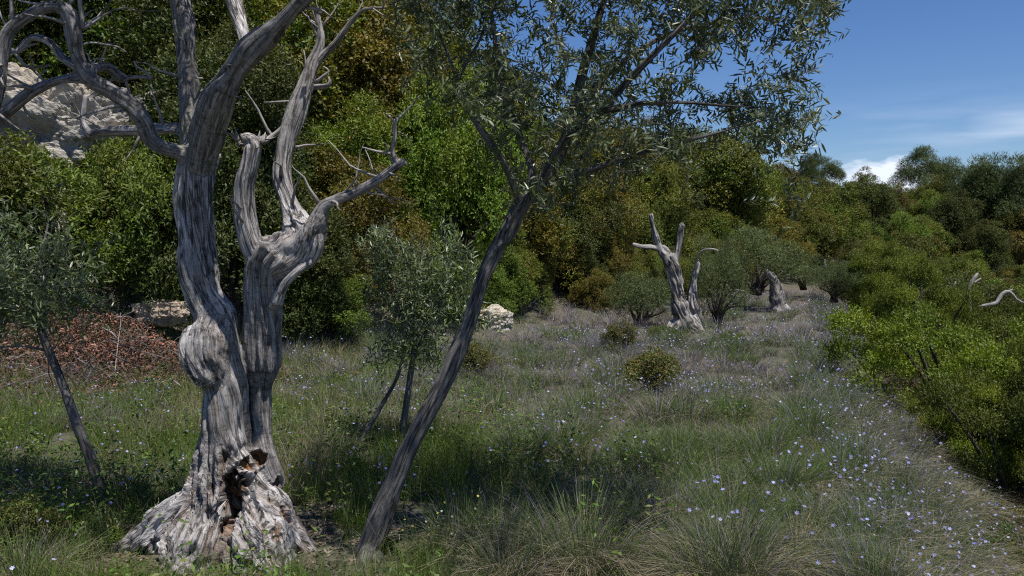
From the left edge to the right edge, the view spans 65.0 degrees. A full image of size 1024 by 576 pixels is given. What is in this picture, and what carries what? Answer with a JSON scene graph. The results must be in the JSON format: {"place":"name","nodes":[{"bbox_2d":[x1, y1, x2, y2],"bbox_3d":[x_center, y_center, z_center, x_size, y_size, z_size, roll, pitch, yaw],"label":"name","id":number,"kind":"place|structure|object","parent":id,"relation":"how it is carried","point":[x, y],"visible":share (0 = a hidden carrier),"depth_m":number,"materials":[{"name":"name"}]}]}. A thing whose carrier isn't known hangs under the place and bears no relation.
{"place":"outdoors","nodes":[
{"label":"outdoors","id":0,"kind":"place"},
{"bbox_2d":[0,167,1023,575],"bbox_3d":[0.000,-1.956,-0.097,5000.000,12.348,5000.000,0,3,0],"label":"ground","id":1,"kind":"structure","parent":0,"point":[314,511],"depth_m":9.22,"materials":[{"name":"green plant"}]},
{"bbox_2d":[0,139,57,291],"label":"broadleaf shrub","id":2,"kind":"object","parent":1,"relation":"on","point":[3,149],"visible":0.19,"depth_m":10.01,"materials":[{"name":"green plant"}]},
{"bbox_2d":[0,494,71,563],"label":"dwarf shrub","id":3,"kind":"object","parent":1,"relation":"on","point":[14,519],"visible":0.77,"depth_m":4.11,"materials":[{"name":"green plant"}]},
{"bbox_2d":[0,195,125,504],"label":"olive tree","id":4,"kind":"object","parent":1,"relation":"on","point":[36,310],"visible":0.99,"depth_m":4.87,"materials":[{"name":"green plant"}]},
{"bbox_2d":[0,0,134,90],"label":"evergreen shrub","id":5,"kind":"object","parent":1,"relation":"on","point":[20,38],"visible":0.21,"depth_m":12.95,"materials":[{"name":"green plant"}]},
{"bbox_2d":[0,126,171,295],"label":"broadleaf shrub","id":6,"kind":"object","parent":1,"relation":"on","point":[79,185],"visible":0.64,"depth_m":9.92,"materials":[{"name":"green plant"}]},
{"bbox_2d":[0,62,173,241],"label":"rock outcrop","id":7,"kind":"object","parent":1,"relation":"on","point":[51,127],"visible":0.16,"depth_m":11.37,"materials":[{"name":"stone"}]},
{"bbox_2d":[50,518,126,560],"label":"dwarf shrub","id":8,"kind":"object","parent":1,"relation":"on","point":[104,533],"visible":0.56,"depth_m":4.19,"materials":[{"name":"green plant"}]},
{"bbox_2d":[0,0,256,90],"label":"evergreen shrub","id":9,"kind":"object","parent":1,"relation":"on","point":[89,6],"visible":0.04,"depth_m":13.25,"materials":[{"name":"green plant"}]},
{"bbox_2d":[5,0,278,100],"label":"evergreen shrub","id":10,"kind":"object","parent":1,"relation":"on","point":[90,30],"visible":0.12,"depth_m":13.05,"materials":[{"name":"green plant"}]},
{"bbox_2d":[60,105,234,302],"bbox_3d":[-4.869,-0.993,10.976,2.127,3.058,2.144,2,3,30],"label":"broadleaf shrub","id":11,"kind":"object","parent":1,"relation":"on","point":[148,162],"visible":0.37,"depth_m":10.38,"materials":[{"name":"green plant"}]},
{"bbox_2d":[131,299,189,326],"bbox_3d":[-4.534,0.325,10.436,0.772,0.365,0.504,0,3,0],"label":"boulder","id":12,"kind":"object","parent":1,"relation":"on","point":[173,313],"visible":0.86,"depth_m":10.25,"materials":[{"name":"grey stone"}]},
{"bbox_2d":[102,140,281,311],"bbox_3d":[-4.308,-0.856,11.141,2.343,2.731,2.538,-1,3,-16],"label":"broadleaf shrub","id":13,"kind":"object","parent":1,"relation":"on","point":[224,253],"visible":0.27,"depth_m":10.46,"materials":[{"name":"green plant"}]},
{"bbox_2d":[86,0,322,183],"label":"evergreen shrub","id":14,"kind":"object","parent":1,"relation":"on","point":[158,28],"visible":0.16,"depth_m":12.54,"materials":[{"name":"green plant"}]},
{"bbox_2d":[0,0,419,575],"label":"olive tree","id":15,"kind":"object","parent":1,"relation":"on","point":[230,375],"visible":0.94,"depth_m":4.12,"materials":[{"name":"grey plant"}]},
{"bbox_2d":[0,276,428,409],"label":"brush pile","id":16,"kind":"object","parent":1,"relation":"on","point":[118,346],"visible":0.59,"depth_m":9.19,"materials":[{"name":"brown plant"}]},
{"bbox_2d":[18,491,425,575],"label":"bark litter","id":17,"kind":"object","parent":1,"relation":"on","point":[307,527],"visible":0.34,"depth_m":4.26,"materials":[{"name":"brown plant"}]},
{"bbox_2d":[112,16,349,313],"bbox_3d":[-4.042,-1.601,11.558,3.234,4.467,3.036,1,3,25],"label":"evergreen shrub","id":18,"kind":"object","parent":1,"relation":"on","point":[278,71],"visible":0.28,"depth_m":11.08,"materials":[{"name":"green plant"}]},
{"bbox_2d":[132,0,411,175],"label":"evergreen shrub","id":19,"kind":"object","parent":1,"relation":"on","point":[332,4],"visible":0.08,"depth_m":15.30,"materials":[{"name":"green plant"}]},
{"bbox_2d":[242,188,360,343],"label":"evergreen shrub","id":20,"kind":"object","parent":1,"relation":"on","point":[305,285],"visible":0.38,"depth_m":11.47,"materials":[{"name":"green plant"}]},
{"bbox_2d":[282,259,374,340],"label":"evergreen shrub","id":21,"kind":"object","parent":1,"relation":"on","point":[355,286],"visible":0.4,"depth_m":11.89,"materials":[{"name":"green plant"}]},
{"bbox_2d":[273,137,435,308],"bbox_3d":[-2.789,-1.043,13.618,3.004,3.054,3.116,-1,3,-16],"label":"evergreen shrub","id":22,"kind":"object","parent":1,"relation":"on","point":[389,188],"visible":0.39,"depth_m":13.30,"materials":[{"name":"green plant"}]},
{"bbox_2d":[271,88,437,242],"bbox_3d":[-3.152,-2.021,15.420,3.367,3.208,3.298,-1,3,-11],"label":"evergreen shrub","id":23,"kind":"object","parent":1,"relation":"on","point":[367,129],"visible":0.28,"depth_m":14.36,"materials":[{"name":"green plant"}]},
{"bbox_2d":[260,0,469,192],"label":"evergreen shrub","id":24,"kind":"object","parent":1,"relation":"on","point":[387,60],"visible":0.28,"depth_m":16.15,"materials":[{"name":"green plant"}]},
{"bbox_2d":[0,293,759,575],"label":"weeds","id":25,"kind":"object","parent":1,"relation":"on","point":[113,465],"visible":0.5,"depth_m":5.28,"materials":[{"name":"green plant"}]},
{"bbox_2d":[317,0,458,128],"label":"evergreen shrub","id":26,"kind":"object","parent":1,"relation":"on","point":[417,24],"visible":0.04,"depth_m":18.73,"materials":[{"name":"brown plant"}]},
{"bbox_2d":[370,229,464,317],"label":"evergreen shrub","id":27,"kind":"object","parent":1,"relation":"on","point":[452,277],"visible":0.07,"depth_m":14.37,"materials":[{"name":"green plant"}]},
{"bbox_2d":[342,15,499,188],"bbox_3d":[-2.325,-4.447,20.416,4.410,5.923,4.357,0,3,-9],"label":"evergreen shrub","id":28,"kind":"object","parent":1,"relation":"on","point":[450,50],"visible":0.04,"depth_m":20.23,"materials":[{"name":"green plant"}]},
{"bbox_2d":[353,215,509,451],"bbox_3d":[-0.654,0.425,6.205,1.276,1.982,0.866,0,3,0],"label":"olive tree","id":29,"kind":"object","parent":1,"relation":"on","point":[432,306],"visible":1,"depth_m":6.15,"materials":[{"name":"green plant"}]},
{"bbox_2d":[372,98,503,230],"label":"evergreen shrub","id":30,"kind":"object","parent":1,"relation":"on","point":[476,205],"visible":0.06,"depth_m":16.64,"materials":[{"name":"green plant"}]},
{"bbox_2d":[352,64,527,270],"bbox_3d":[-1.659,-2.306,16.377,3.442,4.855,3.514,-1,3,-28],"label":"evergreen shrub","id":31,"kind":"object","parent":1,"relation":"on","point":[413,117],"visible":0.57,"depth_m":15.45,"materials":[{"name":"green plant"}]},
{"bbox_2d":[458,336,503,377],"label":"dwarf shrub","id":32,"kind":"object","parent":1,"relation":"on","point":[474,351],"visible":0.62,"depth_m":9.81,"materials":[{"name":"green plant"}]},
{"bbox_2d":[451,244,518,317],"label":"evergreen shrub","id":33,"kind":"object","parent":1,"relation":"on","point":[509,304],"visible":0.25,"depth_m":15.69,"materials":[{"name":"green plant"}]},
{"bbox_2d":[477,304,513,330],"bbox_3d":[-0.327,0.625,15.379,0.734,0.642,0.606,-1,3,-23],"label":"boulder","id":34,"kind":"object","parent":1,"relation":"on","point":[499,311],"visible":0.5,"depth_m":15.21,"materials":[{"name":"stone"}]},
{"bbox_2d":[447,39,553,173],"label":"evergreen shrub","id":35,"kind":"object","parent":1,"relation":"on","point":[489,83],"visible":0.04,"depth_m":21.18,"materials":[{"name":"green plant"}]},
{"bbox_2d":[469,222,539,309],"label":"evergreen shrub","id":36,"kind":"object","parent":1,"relation":"on","point":[511,261],"visible":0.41,"depth_m":16.31,"materials":[{"name":"green plant"}]},
{"bbox_2d":[0,309,1013,575],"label":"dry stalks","id":37,"kind":"object","parent":1,"relation":"on","point":[454,459],"visible":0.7,"depth_m":4.74,"materials":[{"name":"beige plant"}]},
{"bbox_2d":[429,154,585,290],"bbox_3d":[-0.051,-1.321,18.137,3.285,3.339,3.406,1,3,21],"label":"evergreen shrub","id":38,"kind":"object","parent":1,"relation":"on","point":[554,227],"visible":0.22,"depth_m":17.66,"materials":[{"name":"green plant"}]},
{"bbox_2d":[3,291,1021,575],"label":"wildflowers","id":39,"kind":"object","parent":1,"relation":"on","point":[649,457],"visible":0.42,"depth_m":6.15,"materials":[{"name":"purple plant"}]},
{"bbox_2d":[496,239,555,316],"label":"evergreen shrub","id":40,"kind":"object","parent":1,"relation":"on","point":[548,291],"visible":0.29,"depth_m":17.35,"materials":[{"name":"green plant"}]},
{"bbox_2d":[520,236,559,294],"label":"evergreen shrub","id":41,"kind":"object","parent":1,"relation":"on","point":[546,259],"visible":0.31,"depth_m":18.16,"materials":[{"name":"green plant"}]},
{"bbox_2d":[488,100,608,240],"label":"evergreen shrub","id":42,"kind":"object","parent":1,"relation":"on","point":[543,144],"visible":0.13,"depth_m":19.55,"materials":[{"name":"green plant"}]},
{"bbox_2d":[520,170,626,290],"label":"evergreen shrub","id":43,"kind":"object","parent":1,"relation":"on","point":[613,225],"visible":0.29,"depth_m":19.44,"materials":[{"name":"green plant"}]},
{"bbox_2d":[564,247,609,306],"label":"evergreen shrub","id":44,"kind":"object","parent":1,"relation":"on","point":[587,259],"visible":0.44,"depth_m":19.34,"materials":[{"name":"green plant"}]},
{"bbox_2d":[566,264,620,313],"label":"evergreen shrub","id":45,"kind":"object","parent":1,"relation":"on","point":[602,302],"visible":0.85,"depth_m":18.88,"materials":[{"name":"green plant"}]},
{"bbox_2d":[557,202,634,298],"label":"evergreen shrub","id":46,"kind":"object","parent":1,"relation":"on","point":[611,259],"visible":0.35,"depth_m":19.77,"materials":[{"name":"green plant"}]},
{"bbox_2d":[549,164,648,279],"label":"evergreen shrub","id":47,"kind":"object","parent":1,"relation":"on","point":[620,197],"visible":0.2,"depth_m":20.60,"materials":[{"name":"green plant"}]},
{"bbox_2d":[352,0,850,571],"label":"olive tree","id":48,"kind":"object","parent":1,"relation":"on","point":[584,98],"visible":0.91,"depth_m":3.98,"materials":[{"name":"green plant"}]},
{"bbox_2d":[551,82,652,231],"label":"evergreen shrub","id":49,"kind":"object","parent":1,"relation":"on","point":[616,142],"visible":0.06,"depth_m":25.49,"materials":[{"name":"green plant"}]},
{"bbox_2d":[599,318,641,352],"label":"dwarf shrub","id":50,"kind":"object","parent":1,"relation":"on","point":[613,331],"visible":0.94,"depth_m":11.98,"materials":[{"name":"green plant"}]},
{"bbox_2d":[602,174,665,253],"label":"evergreen shrub","id":51,"kind":"object","parent":1,"relation":"on","point":[633,190],"visible":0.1,"depth_m":23.47,"materials":[{"name":"green plant"}]},
{"bbox_2d":[607,247,662,299],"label":"evergreen shrub","id":52,"kind":"object","parent":1,"relation":"on","point":[638,266],"visible":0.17,"depth_m":21.06,"materials":[{"name":"green plant"}]},
{"bbox_2d":[598,269,683,325],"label":"shrub","id":53,"kind":"object","parent":1,"relation":"on","point":[638,307],"visible":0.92,"depth_m":16.36,"materials":[{"name":"green plant"}]},
{"bbox_2d":[597,436,702,476],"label":"rush tuft","id":54,"kind":"object","parent":1,"relation":"on","point":[645,457],"visible":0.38,"depth_m":5.70,"materials":[{"name":"green plant"}]},
{"bbox_2d":[618,342,684,391],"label":"dwarf shrub","id":55,"kind":"object","parent":1,"relation":"on","point":[650,360],"visible":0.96,"depth_m":8.66,"materials":[{"name":"green plant"}]},
{"bbox_2d":[624,166,707,252],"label":"evergreen shrub","id":56,"kind":"object","parent":1,"relation":"on","point":[698,202],"visible":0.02,"depth_m":27.37,"materials":[{"name":"green plant"}]},
{"bbox_2d":[626,153,708,257],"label":"evergreen shrub","id":57,"kind":"object","parent":1,"relation":"on","point":[658,176],"visible":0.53,"depth_m":24.81,"materials":[{"name":"green plant"}]},
{"bbox_2d":[643,250,703,299],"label":"evergreen shrub","id":58,"kind":"object","parent":1,"relation":"on","point":[686,262],"visible":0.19,"depth_m":22.90,"materials":[{"name":"green plant"}]},
{"bbox_2d":[632,214,718,331],"bbox_3d":[3.080,-0.225,15.287,1.622,2.374,0.589,0,3,0],"label":"olive tree","id":59,"kind":"object","parent":1,"relation":"on","point":[681,308],"visible":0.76,"depth_m":15.18,"materials":[{"name":"grey wood"}]},
{"bbox_2d":[686,206,747,261],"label":"evergreen shrub","id":60,"kind":"object","parent":1,"relation":"on","point":[718,226],"visible":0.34,"depth_m":28.22,"materials":[{"name":"green plant"}]},
{"bbox_2d":[682,154,752,237],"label":"evergreen shrub","id":61,"kind":"object","parent":1,"relation":"on","point":[704,202],"visible":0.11,"depth_m":30.81,"materials":[{"name":"green plant"}]},
{"bbox_2d":[682,229,754,324],"bbox_3d":[4.191,-0.132,16.697,1.514,2.196,1.422,-1,3,-17],"label":"olive tree","id":62,"kind":"object","parent":1,"relation":"on","point":[717,305],"visible":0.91,"depth_m":16.54,"materials":[{"name":"green plant"}]},
{"bbox_2d":[656,120,788,247],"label":"evergreen shrub","id":63,"kind":"object","parent":1,"relation":"on","point":[729,168],"visible":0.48,"depth_m":29.54,"materials":[{"name":"green plant"}]},
{"bbox_2d":[691,391,762,420],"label":"rush tuft","id":64,"kind":"object","parent":1,"relation":"on","point":[719,413],"visible":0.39,"depth_m":7.50,"materials":[{"name":"green plant"}]},
{"bbox_2d":[650,475,838,541],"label":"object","id":65,"kind":"object","parent":1,"relation":"on","point":[749,496],"visible":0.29,"depth_m":4.49,"materials":[{"name":"green plant"}]},
{"bbox_2d":[705,222,810,295],"bbox_3d":[6.164,-0.736,20.551,2.660,1.878,2.832,1,3,27],"label":"olive tree","id":66,"kind":"object","parent":1,"relation":"on","point":[758,285],"visible":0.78,"depth_m":20.40,"materials":[{"name":"green plant"}]},
{"bbox_2d":[765,269,791,312],"bbox_3d":[6.658,0.117,20.197,0.633,1.192,0.506,0,3,0],"label":"tree stump","id":67,"kind":"object","parent":1,"relation":"on","point":[777,296],"visible":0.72,"depth_m":20.09,"materials":[{"name":"grey wood"}]},
{"bbox_2d":[751,209,818,278],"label":"evergreen shrub","id":68,"kind":"object","parent":1,"relation":"on","point":[794,228],"visible":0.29,"depth_m":31.58,"materials":[{"name":"green plant"}]},
{"bbox_2d":[776,251,828,289],"bbox_3d":[9.303,-0.548,25.472,1.692,1.262,1.589,-1,3,-21],"label":"olive tree","id":69,"kind":"object","parent":1,"relation":"on","point":[812,260],"visible":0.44,"depth_m":25.42,"materials":[{"name":"green plant"}]},
{"bbox_2d":[767,191,839,259],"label":"evergreen shrub","id":70,"kind":"object","parent":1,"relation":"on","point":[813,221],"visible":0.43,"depth_m":34.90,"materials":[{"name":"green plant"}]},
{"bbox_2d":[745,445,877,506],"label":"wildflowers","id":71,"kind":"object","parent":1,"relation":"on","point":[821,473],"visible":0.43,"depth_m":5.25,"materials":[{"name":"green plant"}]},
{"bbox_2d":[798,153,846,183],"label":"pine tree","id":72,"kind":"object","parent":1,"relation":"on","point":[832,169],"visible":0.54,"depth_m":51.03,"materials":[{"name":"green plant"}]},
{"bbox_2d":[775,180,873,266],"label":"evergreen shrub","id":73,"kind":"object","parent":1,"relation":"on","point":[834,201],"visible":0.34,"depth_m":36.46,"materials":[{"name":"green plant"}]},
{"bbox_2d":[803,257,862,302],"bbox_3d":[9.610,-0.231,23.860,2.011,1.400,1.626,-2,3,-29],"label":"olive tree","id":74,"kind":"object","parent":1,"relation":"on","point":[832,290],"visible":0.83,"depth_m":23.86,"materials":[{"name":"green plant"}]},
{"bbox_2d":[831,235,871,303],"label":"evergreen shrub","id":75,"kind":"object","parent":1,"relation":"on","point":[851,246],"visible":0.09,"depth_m":34.71,"materials":[{"name":"green plant"}]},
{"bbox_2d":[827,206,886,263],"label":"evergreen shrub","id":76,"kind":"object","parent":1,"relation":"on","point":[863,224],"visible":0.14,"depth_m":41.24,"materials":[{"name":"green plant"}]},
{"bbox_2d":[838,241,895,304],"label":"evergreen shrub","id":77,"kind":"object","parent":1,"relation":"on","point":[854,252],"visible":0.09,"depth_m":32.30,"materials":[{"name":"green plant"}]},
{"bbox_2d":[847,173,905,236],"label":"evergreen shrub","id":78,"kind":"object","parent":1,"relation":"on","point":[885,196],"visible":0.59,"depth_m":44.29,"materials":[{"name":"green plant"}]},
{"bbox_2d":[860,181,919,232],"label":"evergreen shrub","id":79,"kind":"object","parent":1,"relation":"on","point":[903,201],"visible":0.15,"depth_m":46.48,"materials":[{"name":"green plant"}]},
{"bbox_2d":[845,237,952,316],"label":"juniper bush","id":80,"kind":"object","parent":1,"relation":"on","point":[884,260],"visible":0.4,"depth_m":18.94,"materials":[{"name":"green plant"}]},
{"bbox_2d":[808,493,997,574],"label":"rush tuft","id":81,"kind":"object","parent":1,"relation":"on","point":[912,541],"visible":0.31,"depth_m":4.47,"materials":[{"name":"green plant"}]},
{"bbox_2d":[874,211,938,251],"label":"evergreen shrub","id":82,"kind":"object","parent":1,"relation":"on","point":[905,217],"visible":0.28,"depth_m":40.19,"materials":[{"name":"green plant"}]},
{"bbox_2d":[881,231,948,275],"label":"evergreen shrub","id":83,"kind":"object","parent":1,"relation":"on","point":[909,239],"visible":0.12,"depth_m":36.27,"materials":[{"name":"green plant"}]},
{"bbox_2d":[851,248,985,383],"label":"juniper bush","id":84,"kind":"object","parent":1,"relation":"on","point":[891,290],"visible":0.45,"depth_m":12.89,"materials":[{"name":"green plant"}]},
{"bbox_2d":[817,298,1023,440],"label":"juniper bush","id":85,"kind":"object","parent":1,"relation":"on","point":[985,352],"visible":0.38,"depth_m":8.93,"materials":[{"name":"green plant"}]},
{"bbox_2d":[887,214,954,257],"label":"evergreen shrub","id":86,"kind":"object","parent":1,"relation":"on","point":[938,230],"visible":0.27,"depth_m":41.89,"materials":[{"name":"green plant"}]},
{"bbox_2d":[887,144,962,189],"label":"pine tree","id":87,"kind":"object","parent":1,"relation":"on","point":[906,171],"visible":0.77,"depth_m":58.68,"materials":[{"name":"green plant"}]},
{"bbox_2d":[906,172,954,214],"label":"evergreen shrub","id":88,"kind":"object","parent":1,"relation":"on","point":[919,190],"visible":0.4,"depth_m":48.85,"materials":[{"name":"green plant"}]},
{"bbox_2d":[905,188,967,242],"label":"evergreen shrub","id":89,"kind":"object","parent":1,"relation":"on","point":[928,202],"visible":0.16,"depth_m":45.94,"materials":[{"name":"green plant"}]},
{"bbox_2d":[858,268,1022,355],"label":"evergreen shrub","id":90,"kind":"object","parent":1,"relation":"on","point":[987,291],"visible":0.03,"depth_m":16.09,"materials":[{"name":"green plant"}]},
{"bbox_2d":[914,161,973,196],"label":"pine tree","id":91,"kind":"object","parent":1,"relation":"on","point":[948,166],"visible":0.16,"depth_m":49.77,"materials":[{"name":"green plant"}]},
{"bbox_2d":[925,188,984,259],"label":"evergreen shrub","id":92,"kind":"object","parent":1,"relation":"on","point":[951,212],"visible":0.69,"depth_m":43.23,"materials":[{"name":"green plant"}]},
{"bbox_2d":[904,378,1023,502],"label":"juniper bush","id":93,"kind":"object","parent":1,"relation":"on","point":[937,423],"visible":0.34,"depth_m":7.17,"materials":[{"name":"green plant"}]},
{"bbox_2d":[912,335,1023,535],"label":"juniper bush","id":94,"kind":"object","parent":1,"relation":"on","point":[975,420],"visible":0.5,"depth_m":6.88,"materials":[{"name":"green plant"}]},
{"bbox_2d":[916,285,1023,375],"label":"juniper bush","id":95,"kind":"object","parent":1,"relation":"on","point":[1013,306],"visible":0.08,"depth_m":15.16,"materials":[{"name":"green plant"}]},
{"bbox_2d":[946,251,1003,291],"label":"evergreen shrub","id":96,"kind":"object","parent":1,"relation":"on","point":[960,266],"visible":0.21,"depth_m":27.77,"materials":[{"name":"green plant"}]},
{"bbox_2d":[933,150,1023,231],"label":"pine tree","id":97,"kind":"object","parent":1,"relation":"on","point":[968,180],"visible":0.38,"depth_m":45.09,"materials":[{"name":"green plant"}]},
{"bbox_2d":[962,520,1016,555],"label":"dwarf shrub","id":98,"kind":"object","parent":1,"relation":"on","point":[1007,525],"visible":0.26,"depth_m":5.37,"materials":[{"name":"green plant"}]},
{"bbox_2d":[964,217,1016,279],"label":"evergreen shrub","id":99,"kind":"object","parent":1,"relation":"on","point":[987,242],"visible":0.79,"depth_m":40.99,"materials":[{"name":"green plant"}]},
{"bbox_2d":[960,304,1023,429],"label":"juniper bush","id":100,"kind":"object","parent":1,"relation":"on","point":[986,324],"visible":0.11,"depth_m":10.53,"materials":[{"name":"green plant"}]},
{"bbox_2d":[974,154,1023,260],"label":"pine tree","id":101,"kind":"object","parent":1,"relation":"on","point":[1016,173],"visible":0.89,"depth_m":43.35,"materials":[{"name":"green plant"}]},
{"bbox_2d":[975,479,1023,509],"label":"dwarf shrub","id":102,"kind":"object","parent":1,"relation":"on","point":[1016,497],"visible":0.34,"depth_m":6.77,"materials":[{"name":"green plant"}]},
{"bbox_2d":[976,201,1023,265],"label":"evergreen shrub","id":103,"kind":"object","parent":1,"relation":"on","point":[1016,249],"visible":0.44,"depth_m":42.46,"materials":[{"name":"green plant"}]},
{"bbox_2d":[423,0,1023,194],"label":"sky","id":104,"kind":"structure","parent":0,"point":[946,75],"materials":[{"name":"blue"}]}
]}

